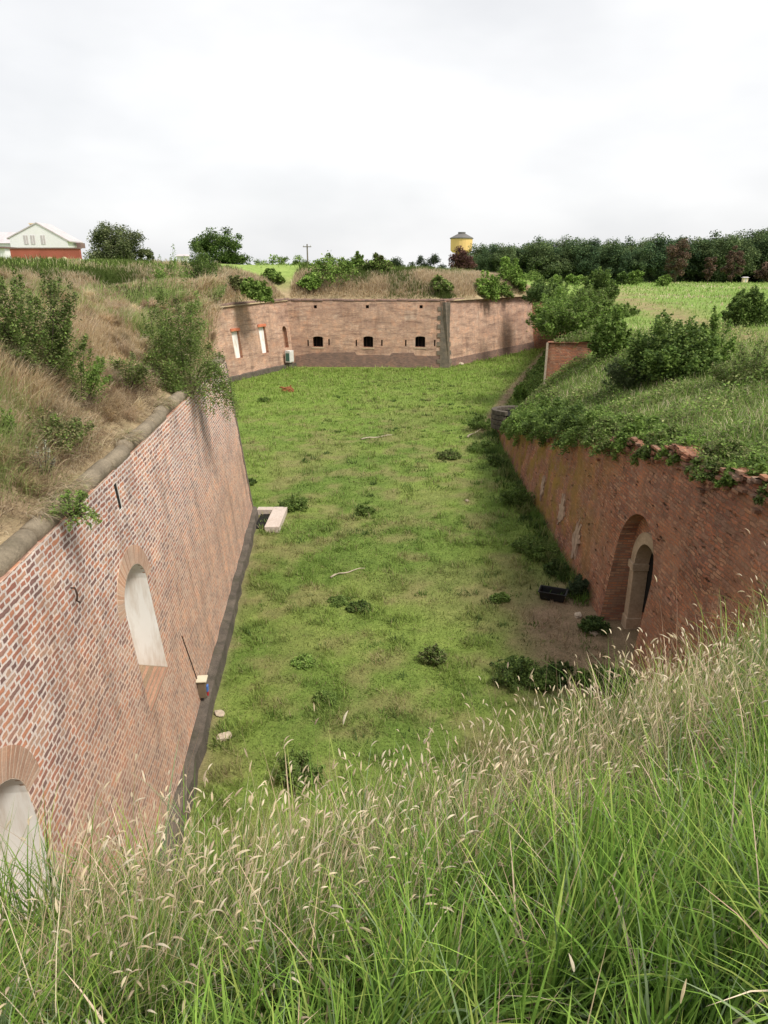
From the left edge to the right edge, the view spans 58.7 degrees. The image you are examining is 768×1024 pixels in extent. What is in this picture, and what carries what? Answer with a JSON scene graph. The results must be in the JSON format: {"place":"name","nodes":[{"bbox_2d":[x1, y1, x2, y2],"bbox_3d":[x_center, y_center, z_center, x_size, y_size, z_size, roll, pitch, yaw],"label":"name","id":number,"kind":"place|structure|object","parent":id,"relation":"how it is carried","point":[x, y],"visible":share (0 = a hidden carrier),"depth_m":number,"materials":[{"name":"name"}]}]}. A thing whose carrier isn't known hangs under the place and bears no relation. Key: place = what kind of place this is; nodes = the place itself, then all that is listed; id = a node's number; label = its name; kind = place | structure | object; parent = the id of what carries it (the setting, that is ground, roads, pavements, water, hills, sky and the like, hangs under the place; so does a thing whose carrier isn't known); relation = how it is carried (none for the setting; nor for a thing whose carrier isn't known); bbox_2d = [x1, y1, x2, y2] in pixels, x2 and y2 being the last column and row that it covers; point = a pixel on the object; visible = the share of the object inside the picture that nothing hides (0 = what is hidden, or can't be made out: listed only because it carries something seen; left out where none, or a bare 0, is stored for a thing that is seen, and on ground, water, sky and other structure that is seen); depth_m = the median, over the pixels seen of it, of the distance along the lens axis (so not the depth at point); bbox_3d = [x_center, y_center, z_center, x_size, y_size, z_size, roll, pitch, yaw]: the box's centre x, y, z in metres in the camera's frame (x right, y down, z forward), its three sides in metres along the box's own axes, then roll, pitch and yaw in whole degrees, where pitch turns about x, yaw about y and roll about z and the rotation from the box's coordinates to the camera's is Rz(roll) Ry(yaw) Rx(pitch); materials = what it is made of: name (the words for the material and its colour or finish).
{"place":"outdoors","nodes":[
{"label":"outdoors","id":0,"kind":"place"},
{"bbox_2d":[0,261,767,1023],"bbox_3d":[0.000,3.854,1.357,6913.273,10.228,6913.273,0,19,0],"label":"terrain","id":1,"kind":"structure","parent":0,"point":[288,271],"depth_m":34.78,"materials":[{"name":"green plant"}]},
{"bbox_2d":[0,222,84,247],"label":"house","id":2,"kind":"structure","parent":1,"relation":"on","point":[38,235],"depth_m":139.62,"materials":[{"name":"white paint"}]},
{"bbox_2d":[8,248,81,259],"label":"red wall","id":3,"kind":"structure","parent":1,"relation":"on","point":[60,253],"depth_m":128.66,"materials":[{"name":"red brick"}]},
{"bbox_2d":[0,264,91,377],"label":"bush","id":4,"kind":"object","parent":1,"relation":"on","point":[53,337],"visible":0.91,"depth_m":13.20,"materials":[{"name":"green plant"}]},
{"bbox_2d":[20,404,96,454],"bbox_3d":[-5.697,-1.478,11.626,1.565,0.773,1.499,0,19,0],"label":"bush","id":5,"kind":"object","parent":1,"relation":"on","point":[55,421],"visible":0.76,"depth_m":11.45,"materials":[{"name":"green plant"}]},
{"bbox_2d":[48,345,112,405],"bbox_3d":[-6.185,-2.886,13.913,1.243,1.418,1.363,0,19,0],"label":"bush","id":6,"kind":"object","parent":1,"relation":"on","point":[96,368],"visible":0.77,"depth_m":13.82,"materials":[{"name":"green plant"}]},
{"bbox_2d":[0,267,229,548],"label":"dry grass","id":7,"kind":"structure","parent":1,"relation":"on","point":[111,313],"depth_m":15.12,"materials":[{"name":"beige plant"}]},
{"bbox_2d":[83,221,151,260],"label":"tree","id":8,"kind":"object","parent":1,"relation":"on","point":[125,244],"visible":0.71,"depth_m":114.51,"materials":[{"name":"green plant"}]},
{"bbox_2d":[100,351,157,389],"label":"bush","id":9,"kind":"object","parent":1,"relation":"on","point":[138,369],"visible":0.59,"depth_m":16.64,"materials":[{"name":"green plant"}]},
{"bbox_2d":[146,243,193,294],"bbox_3d":[-18.326,-20.609,58.772,3.981,4.732,3.935,0,19,0],"label":"sapling","id":10,"kind":"object","parent":1,"relation":"on","point":[161,273],"visible":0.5,"depth_m":58.15,"materials":[{"name":"green plant"}]},
{"bbox_2d":[137,257,239,420],"bbox_3d":[-5.693,-4.660,19.165,3.032,4.780,2.790,0,19,0],"label":"bush","id":11,"kind":"object","parent":1,"relation":"on","point":[175,353],"visible":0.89,"depth_m":19.02,"materials":[{"name":"green plant"}]},
{"bbox_2d":[184,236,217,278],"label":"bush","id":12,"kind":"object","parent":1,"relation":"on","point":[198,270],"visible":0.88,"depth_m":63.69,"materials":[{"name":"green plant"}]},
{"bbox_2d":[188,226,253,264],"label":"tree","id":13,"kind":"object","parent":1,"relation":"on","point":[226,253],"visible":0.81,"depth_m":108.77,"materials":[{"name":"green plant"}]},
{"bbox_2d":[240,277,274,302],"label":"bush","id":14,"kind":"object","parent":1,"relation":"on","point":[259,291],"visible":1,"depth_m":64.48,"materials":[{"name":"green plant"}]},
{"bbox_2d":[0,254,528,308],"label":"dry grass","id":15,"kind":"structure","parent":1,"relation":"on","point":[405,277],"depth_m":73.98,"materials":[{"name":"beige plant"}]},
{"bbox_2d":[260,267,285,283],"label":"bush","id":16,"kind":"object","parent":1,"relation":"on","point":[272,274],"visible":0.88,"depth_m":75.53,"materials":[{"name":"green plant"}]},
{"bbox_2d":[296,272,323,289],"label":"bush","id":17,"kind":"object","parent":1,"relation":"on","point":[311,282],"visible":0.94,"depth_m":74.91,"materials":[{"name":"green plant"}]},
{"bbox_2d":[302,250,360,285],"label":"bush","id":18,"kind":"object","parent":1,"relation":"on","point":[345,266],"visible":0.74,"depth_m":75.86,"materials":[{"name":"green plant"}]},
{"bbox_2d":[361,252,395,275],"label":"bush","id":19,"kind":"object","parent":1,"relation":"on","point":[379,261],"visible":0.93,"depth_m":78.13,"materials":[{"name":"green plant"}]},
{"bbox_2d":[0,564,767,1023],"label":"green grass","id":20,"kind":"structure","parent":1,"relation":"on","point":[482,958],"depth_m":2.52,"materials":[{"name":"green plant"}]},
{"bbox_2d":[0,528,767,1023],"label":"seed grass","id":21,"kind":"structure","parent":1,"relation":"on","point":[306,822],"depth_m":3.19,"materials":[{"name":"beige plant"}]},
{"bbox_2d":[425,274,454,290],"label":"bush","id":22,"kind":"object","parent":1,"relation":"on","point":[438,280],"visible":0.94,"depth_m":74.28,"materials":[{"name":"green plant"}]},
{"bbox_2d":[450,232,472,264],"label":"water tower","id":23,"kind":"structure","parent":1,"relation":"on","point":[464,239],"depth_m":321.97,"materials":[{"name":"yellow paint"}]},
{"bbox_2d":[448,245,476,270],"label":"tree","id":24,"kind":"object","parent":1,"relation":"on","point":[461,259],"visible":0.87,"depth_m":186.00,"materials":[{"name":"red plant"}]},
{"bbox_2d":[473,250,493,271],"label":"tree","id":25,"kind":"object","parent":1,"relation":"on","point":[483,264],"visible":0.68,"depth_m":197.89,"materials":[{"name":"green plant"}]},
{"bbox_2d":[473,270,499,301],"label":"bush","id":26,"kind":"object","parent":1,"relation":"on","point":[488,289],"visible":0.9,"depth_m":79.60,"materials":[{"name":"green plant"}]},
{"bbox_2d":[488,242,517,271],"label":"tree","id":27,"kind":"object","parent":1,"relation":"on","point":[502,253],"visible":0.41,"depth_m":196.37,"materials":[{"name":"green plant"}]},
{"bbox_2d":[491,405,520,429],"bbox_3d":[8.079,-5.869,42.557,2.830,1.191,2.194,0,19,0],"label":"stone ring","id":28,"kind":"object","parent":1,"relation":"on","point":[500,415],"visible":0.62,"depth_m":42.03,"materials":[{"name":"grey stone"}]},
{"bbox_2d":[495,258,526,286],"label":"bush","id":29,"kind":"object","parent":1,"relation":"on","point":[506,272],"visible":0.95,"depth_m":87.00,"materials":[{"name":"green plant"}]},
{"bbox_2d":[255,261,767,434],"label":"meadow grass","id":30,"kind":"structure","parent":1,"relation":"on","point":[675,289],"depth_m":79.04,"materials":[{"name":"green plant"}]},
{"bbox_2d":[500,403,533,446],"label":"overhanging shrub","id":31,"kind":"object","parent":1,"relation":"on","point":[516,412],"visible":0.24,"depth_m":37.64,"materials":[{"name":"green plant"}]},
{"bbox_2d":[504,393,548,444],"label":"overhanging shrub","id":32,"kind":"object","parent":1,"relation":"on","point":[514,424],"visible":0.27,"depth_m":34.56,"materials":[{"name":"green plant"}]},
{"bbox_2d":[522,278,548,304],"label":"bush","id":33,"kind":"object","parent":1,"relation":"on","point":[534,293],"visible":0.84,"depth_m":75.68,"materials":[{"name":"green plant"}]},
{"bbox_2d":[518,238,562,276],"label":"tree","id":34,"kind":"object","parent":1,"relation":"on","point":[548,256],"visible":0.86,"depth_m":196.87,"materials":[{"name":"green plant"}]},
{"bbox_2d":[519,395,570,446],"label":"overhanging shrub","id":35,"kind":"object","parent":1,"relation":"on","point":[533,420],"visible":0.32,"depth_m":31.16,"materials":[{"name":"green plant"}]},
{"bbox_2d":[524,276,568,303],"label":"bush","id":36,"kind":"object","parent":1,"relation":"on","point":[551,286],"visible":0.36,"depth_m":81.28,"materials":[{"name":"green plant"}]},
{"bbox_2d":[525,283,583,333],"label":"bush","id":37,"kind":"object","parent":1,"relation":"on","point":[537,310],"visible":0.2,"depth_m":50.52,"materials":[{"name":"green plant"}]},
{"bbox_2d":[529,396,583,439],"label":"overhanging shrub","id":38,"kind":"object","parent":1,"relation":"on","point":[552,413],"visible":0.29,"depth_m":28.70,"materials":[{"name":"green plant"}]},
{"bbox_2d":[541,280,583,308],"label":"bush","id":39,"kind":"object","parent":1,"relation":"on","point":[572,294],"visible":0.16,"depth_m":64.10,"materials":[{"name":"green plant"}]},
{"bbox_2d":[550,245,580,280],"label":"tree","id":40,"kind":"object","parent":1,"relation":"on","point":[570,265],"visible":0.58,"depth_m":199.13,"materials":[{"name":"green plant"}]},
{"bbox_2d":[549,400,588,454],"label":"overhanging shrub","id":41,"kind":"object","parent":1,"relation":"on","point":[564,422],"visible":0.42,"depth_m":26.00,"materials":[{"name":"green plant"}]},
{"bbox_2d":[533,287,607,341],"bbox_3d":[12.192,-12.829,44.237,4.770,3.330,4.653,0,19,0],"label":"bush","id":42,"kind":"object","parent":1,"relation":"on","point":[569,317],"visible":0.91,"depth_m":43.51,"materials":[{"name":"green plant"}]},
{"bbox_2d":[559,237,602,280],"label":"tree","id":43,"kind":"object","parent":1,"relation":"on","point":[585,246],"visible":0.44,"depth_m":198.88,"materials":[{"name":"green plant"}]},
{"bbox_2d":[571,243,601,281],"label":"tree","id":44,"kind":"object","parent":1,"relation":"on","point":[589,265],"visible":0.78,"depth_m":196.40,"materials":[{"name":"green plant"}]},
{"bbox_2d":[559,404,627,448],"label":"overhanging shrub","id":45,"kind":"object","parent":1,"relation":"on","point":[591,416],"visible":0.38,"depth_m":24.19,"materials":[{"name":"green plant"}]},
{"bbox_2d":[567,284,622,319],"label":"bush","id":46,"kind":"object","parent":1,"relation":"on","point":[606,304],"visible":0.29,"depth_m":52.74,"materials":[{"name":"green plant"}]},
{"bbox_2d":[584,266,620,300],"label":"bush","id":47,"kind":"object","parent":1,"relation":"on","point":[596,280],"visible":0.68,"depth_m":73.25,"materials":[{"name":"green plant"}]},
{"bbox_2d":[587,304,631,359],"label":"bush","id":48,"kind":"object","parent":1,"relation":"on","point":[607,337],"visible":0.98,"depth_m":37.35,"materials":[{"name":"green plant"}]},
{"bbox_2d":[597,237,630,280],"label":"tree","id":49,"kind":"object","parent":1,"relation":"on","point":[605,261],"visible":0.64,"depth_m":198.17,"materials":[{"name":"green plant"}]},
{"bbox_2d":[582,412,651,461],"bbox_3d":[7.676,-2.467,22.062,2.580,1.528,3.262,0,19,0],"label":"overhanging shrub","id":50,"kind":"object","parent":1,"relation":"on","point":[604,427],"visible":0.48,"depth_m":21.94,"materials":[{"name":"green plant"}]},
{"bbox_2d":[609,249,638,280],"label":"tree","id":51,"kind":"object","parent":1,"relation":"on","point":[626,269],"visible":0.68,"depth_m":196.48,"materials":[{"name":"green plant"}]},
{"bbox_2d":[601,353,655,392],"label":"bush","id":52,"kind":"object","parent":1,"relation":"on","point":[618,375],"visible":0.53,"depth_m":28.76,"materials":[{"name":"green plant"}]},
{"bbox_2d":[608,414,667,466],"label":"overhanging shrub","id":53,"kind":"object","parent":1,"relation":"on","point":[639,427],"visible":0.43,"depth_m":19.94,"materials":[{"name":"green plant"}]},
{"bbox_2d":[510,316,767,472],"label":"ground cover","id":54,"kind":"object","parent":1,"relation":"on","point":[623,400],"visible":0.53,"depth_m":24.39,"materials":[{"name":"green plant"}]},
{"bbox_2d":[625,247,656,282],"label":"tree","id":55,"kind":"object","parent":1,"relation":"on","point":[642,262],"visible":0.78,"depth_m":195.23,"materials":[{"name":"green plant"}]},
{"bbox_2d":[629,234,677,282],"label":"tree","id":56,"kind":"object","parent":1,"relation":"on","point":[659,250],"visible":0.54,"depth_m":196.49,"materials":[{"name":"green plant"}]},
{"bbox_2d":[630,423,692,463],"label":"overhanging shrub","id":57,"kind":"object","parent":1,"relation":"on","point":[657,437],"visible":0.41,"depth_m":18.19,"materials":[{"name":"green plant"}]},
{"bbox_2d":[618,309,722,385],"bbox_3d":[11.621,-6.695,27.687,4.016,2.989,4.277,0,19,0],"label":"bush","id":58,"kind":"object","parent":1,"relation":"on","point":[667,357],"visible":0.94,"depth_m":27.11,"materials":[{"name":"green plant"}]},
{"bbox_2d":[664,237,693,282],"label":"tree","id":59,"kind":"object","parent":1,"relation":"on","point":[674,251],"visible":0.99,"depth_m":182.90,"materials":[{"name":"brown plant"}]},
{"bbox_2d":[654,433,709,466],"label":"overhanging shrub","id":60,"kind":"object","parent":1,"relation":"on","point":[675,458],"visible":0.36,"depth_m":16.68,"materials":[{"name":"green plant"}]},
{"bbox_2d":[673,244,708,281],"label":"tree","id":61,"kind":"object","parent":1,"relation":"on","point":[694,267],"visible":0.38,"depth_m":203.43,"materials":[{"name":"green plant"}]},
{"bbox_2d":[683,236,717,281],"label":"tree","id":62,"kind":"object","parent":1,"relation":"on","point":[708,250],"visible":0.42,"depth_m":203.46,"materials":[{"name":"green plant"}]},
{"bbox_2d":[689,236,726,281],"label":"tree","id":63,"kind":"object","parent":1,"relation":"on","point":[702,261],"visible":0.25,"depth_m":203.46,"materials":[{"name":"green plant"}]},
{"bbox_2d":[692,305,738,362],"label":"bush","id":64,"kind":"object","parent":1,"relation":"on","point":[730,344],"visible":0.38,"depth_m":27.86,"materials":[{"name":"green plant"}]},
{"bbox_2d":[683,435,758,483],"bbox_3d":[7.623,-1.133,15.078,1.805,1.173,2.198,0,19,0],"label":"overhanging shrub","id":65,"kind":"object","parent":1,"relation":"on","point":[711,455],"visible":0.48,"depth_m":14.96,"materials":[{"name":"green plant"}]},
{"bbox_2d":[719,245,745,282],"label":"tree","id":66,"kind":"object","parent":1,"relation":"on","point":[733,256],"visible":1,"depth_m":183.97,"materials":[{"name":"brown plant"}]},
{"bbox_2d":[710,231,763,281],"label":"tree","id":67,"kind":"object","parent":1,"relation":"on","point":[747,249],"visible":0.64,"depth_m":195.39,"materials":[{"name":"green plant"}]},
{"bbox_2d":[707,339,767,390],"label":"bush","id":68,"kind":"object","parent":1,"relation":"on","point":[744,366],"visible":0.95,"depth_m":23.04,"materials":[{"name":"green plant"}]},
{"bbox_2d":[714,451,767,489],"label":"overhanging shrub","id":69,"kind":"object","parent":1,"relation":"on","point":[728,480],"visible":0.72,"depth_m":13.85,"materials":[{"name":"green plant"}]},
{"bbox_2d":[719,284,767,326],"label":"bush","id":70,"kind":"object","parent":1,"relation":"on","point":[751,305],"visible":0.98,"depth_m":38.54,"materials":[{"name":"green plant"}]},
{"bbox_2d":[750,231,767,282],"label":"tree","id":71,"kind":"object","parent":1,"relation":"on","point":[765,249],"visible":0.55,"depth_m":198.85,"materials":[{"name":"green plant"}]},
{"bbox_2d":[0,0,767,268],"label":"sky","id":72,"kind":"structure","parent":0,"point":[390,129],"materials":[{"name":"white"}]},
{"bbox_2d":[168,341,642,923],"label":"ditch ground","id":73,"kind":"structure","parent":0,"point":[616,635],"depth_m":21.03,"materials":[{"name":"green plant"}]},
{"bbox_2d":[0,355,258,971],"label":"brick wall","id":74,"kind":"structure","parent":73,"relation":"on","point":[98,681],"depth_m":11.47,"materials":[{"name":"red brick"}]},
{"bbox_2d":[49,488,101,531],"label":"bush","id":75,"kind":"object","parent":74,"relation":"on","point":[79,499],"visible":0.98,"depth_m":9.37,"materials":[{"name":"green plant"}]},
{"bbox_2d":[182,636,208,697],"bbox_3d":[-4.306,3.539,15.742,0.296,1.895,0.652,3,20,8],"label":"junction box","id":76,"kind":"object","parent":74,"relation":"attached to","point":[202,687],"visible":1,"depth_m":16.02,"materials":[{"name":"beige paint"}]},
{"bbox_2d":[148,298,295,382],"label":"brick wall","id":77,"kind":"structure","parent":73,"relation":"on","point":[254,340],"depth_m":68.70,"materials":[{"name":"red brick"}]},
{"bbox_2d":[256,507,287,532],"bbox_3d":[-4.882,0.314,28.842,1.275,0.282,2.500,0,19,0],"label":"concrete shaft","id":78,"kind":"object","parent":73,"relation":"on","point":[274,518],"visible":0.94,"depth_m":28.89,"materials":[{"name":"beige concrete"}]},
{"bbox_2d":[277,494,308,511],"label":"weed","id":79,"kind":"object","parent":73,"relation":"on","point":[296,503],"visible":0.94,"depth_m":30.21,"materials":[{"name":"green plant"}]},
{"bbox_2d":[270,748,325,796],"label":"weed","id":80,"kind":"object","parent":73,"relation":"on","point":[296,771],"visible":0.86,"depth_m":14.05,"materials":[{"name":"green plant"}]},
{"bbox_2d":[290,653,315,670],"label":"weed","id":81,"kind":"object","parent":73,"relation":"on","point":[304,660],"visible":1,"depth_m":18.31,"materials":[{"name":"green plant"}]},
{"bbox_2d":[312,689,336,706],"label":"weed","id":82,"kind":"object","parent":73,"relation":"on","point":[323,695],"visible":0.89,"depth_m":16.72,"materials":[{"name":"green plant"}]},
{"bbox_2d":[345,599,371,613],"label":"weed","id":83,"kind":"object","parent":73,"relation":"on","point":[361,604],"visible":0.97,"depth_m":21.27,"materials":[{"name":"green plant"}]},
{"bbox_2d":[287,299,449,367],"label":"brick wall","id":84,"kind":"structure","parent":73,"relation":"on","point":[397,333],"depth_m":74.75,"materials":[{"name":"brick"}]},
{"bbox_2d":[416,643,447,666],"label":"weed","id":85,"kind":"object","parent":73,"relation":"on","point":[434,654],"visible":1,"depth_m":18.40,"materials":[{"name":"green plant"}]},
{"bbox_2d":[466,413,490,430],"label":"weed","id":86,"kind":"object","parent":73,"relation":"on","point":[479,421],"visible":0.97,"depth_m":44.97,"materials":[{"name":"green plant"}]},
{"bbox_2d":[466,439,497,452],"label":"weed","id":87,"kind":"object","parent":73,"relation":"on","point":[476,444],"visible":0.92,"depth_m":40.31,"materials":[{"name":"green plant"}]},
{"bbox_2d":[437,296,533,367],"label":"brick wall","id":88,"kind":"structure","parent":73,"relation":"on","point":[473,330],"depth_m":80.69,"materials":[{"name":"brick"}]},
{"bbox_2d":[483,350,545,434],"bbox_3d":[15.970,-13.932,66.659,4.495,1.937,53.415,6,20,16],"label":"ground cover","id":89,"kind":"object","parent":73,"relation":"on","point":[534,375],"visible":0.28,"depth_m":62.65,"materials":[{"name":"green plant"}]},
{"bbox_2d":[489,655,542,691],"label":"weed","id":90,"kind":"object","parent":73,"relation":"on","point":[521,663],"visible":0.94,"depth_m":17.59,"materials":[{"name":"green plant"}]},
{"bbox_2d":[498,480,535,506],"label":"weed","id":91,"kind":"object","parent":73,"relation":"on","point":[505,495],"visible":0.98,"depth_m":30.65,"materials":[{"name":"green plant"}]},
{"bbox_2d":[508,535,559,560],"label":"weed","id":92,"kind":"object","parent":73,"relation":"on","point":[541,548],"visible":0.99,"depth_m":25.34,"materials":[{"name":"green plant"}]},
{"bbox_2d":[520,664,563,691],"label":"weed","id":93,"kind":"object","parent":73,"relation":"on","point":[542,681],"visible":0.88,"depth_m":17.36,"materials":[{"name":"green plant"}]},
{"bbox_2d":[532,299,556,348],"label":"brick wall","id":94,"kind":"structure","parent":73,"relation":"on","point":[539,341],"depth_m":93.46,"materials":[{"name":"brown brick"}]},
{"bbox_2d":[538,585,568,602],"bbox_3d":[5.457,2.656,22.046,0.900,0.288,0.540,8,21,21],"label":"tub","id":95,"kind":"object","parent":73,"relation":"on","point":[545,593],"visible":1,"depth_m":21.98,"materials":[{"name":"black plastic"}]},
{"bbox_2d":[543,557,570,576],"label":"weed","id":96,"kind":"object","parent":73,"relation":"on","point":[553,564],"visible":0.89,"depth_m":23.83,"materials":[{"name":"green plant"}]},
{"bbox_2d":[541,660,576,688],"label":"weed","id":97,"kind":"object","parent":73,"relation":"on","point":[567,668],"visible":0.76,"depth_m":17.63,"materials":[{"name":"green plant"}]},
{"bbox_2d":[543,341,590,383],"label":"brick wall","id":98,"kind":"structure","parent":73,"relation":"on","point":[558,355],"depth_m":41.34,"materials":[{"name":"red brick"}]},
{"bbox_2d":[566,573,589,596],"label":"weed","id":99,"kind":"object","parent":73,"relation":"on","point":[579,584],"visible":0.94,"depth_m":21.99,"materials":[{"name":"green plant"}]},
{"bbox_2d":[577,615,611,636],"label":"weed","id":100,"kind":"object","parent":73,"relation":"on","point":[591,623],"visible":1,"depth_m":20.03,"materials":[{"name":"green plant"}]},
{"bbox_2d":[574,663,620,694],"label":"weed","id":101,"kind":"object","parent":73,"relation":"on","point":[597,672],"visible":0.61,"depth_m":17.47,"materials":[{"name":"green plant"}]},
{"bbox_2d":[601,667,641,697],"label":"weed","id":102,"kind":"object","parent":73,"relation":"on","point":[612,675],"visible":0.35,"depth_m":17.19,"materials":[{"name":"green plant"}]},
{"bbox_2d":[497,430,767,697],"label":"brick wall","id":103,"kind":"structure","parent":73,"relation":"on","point":[623,531],"depth_m":17.11,"materials":[{"name":"brick"}]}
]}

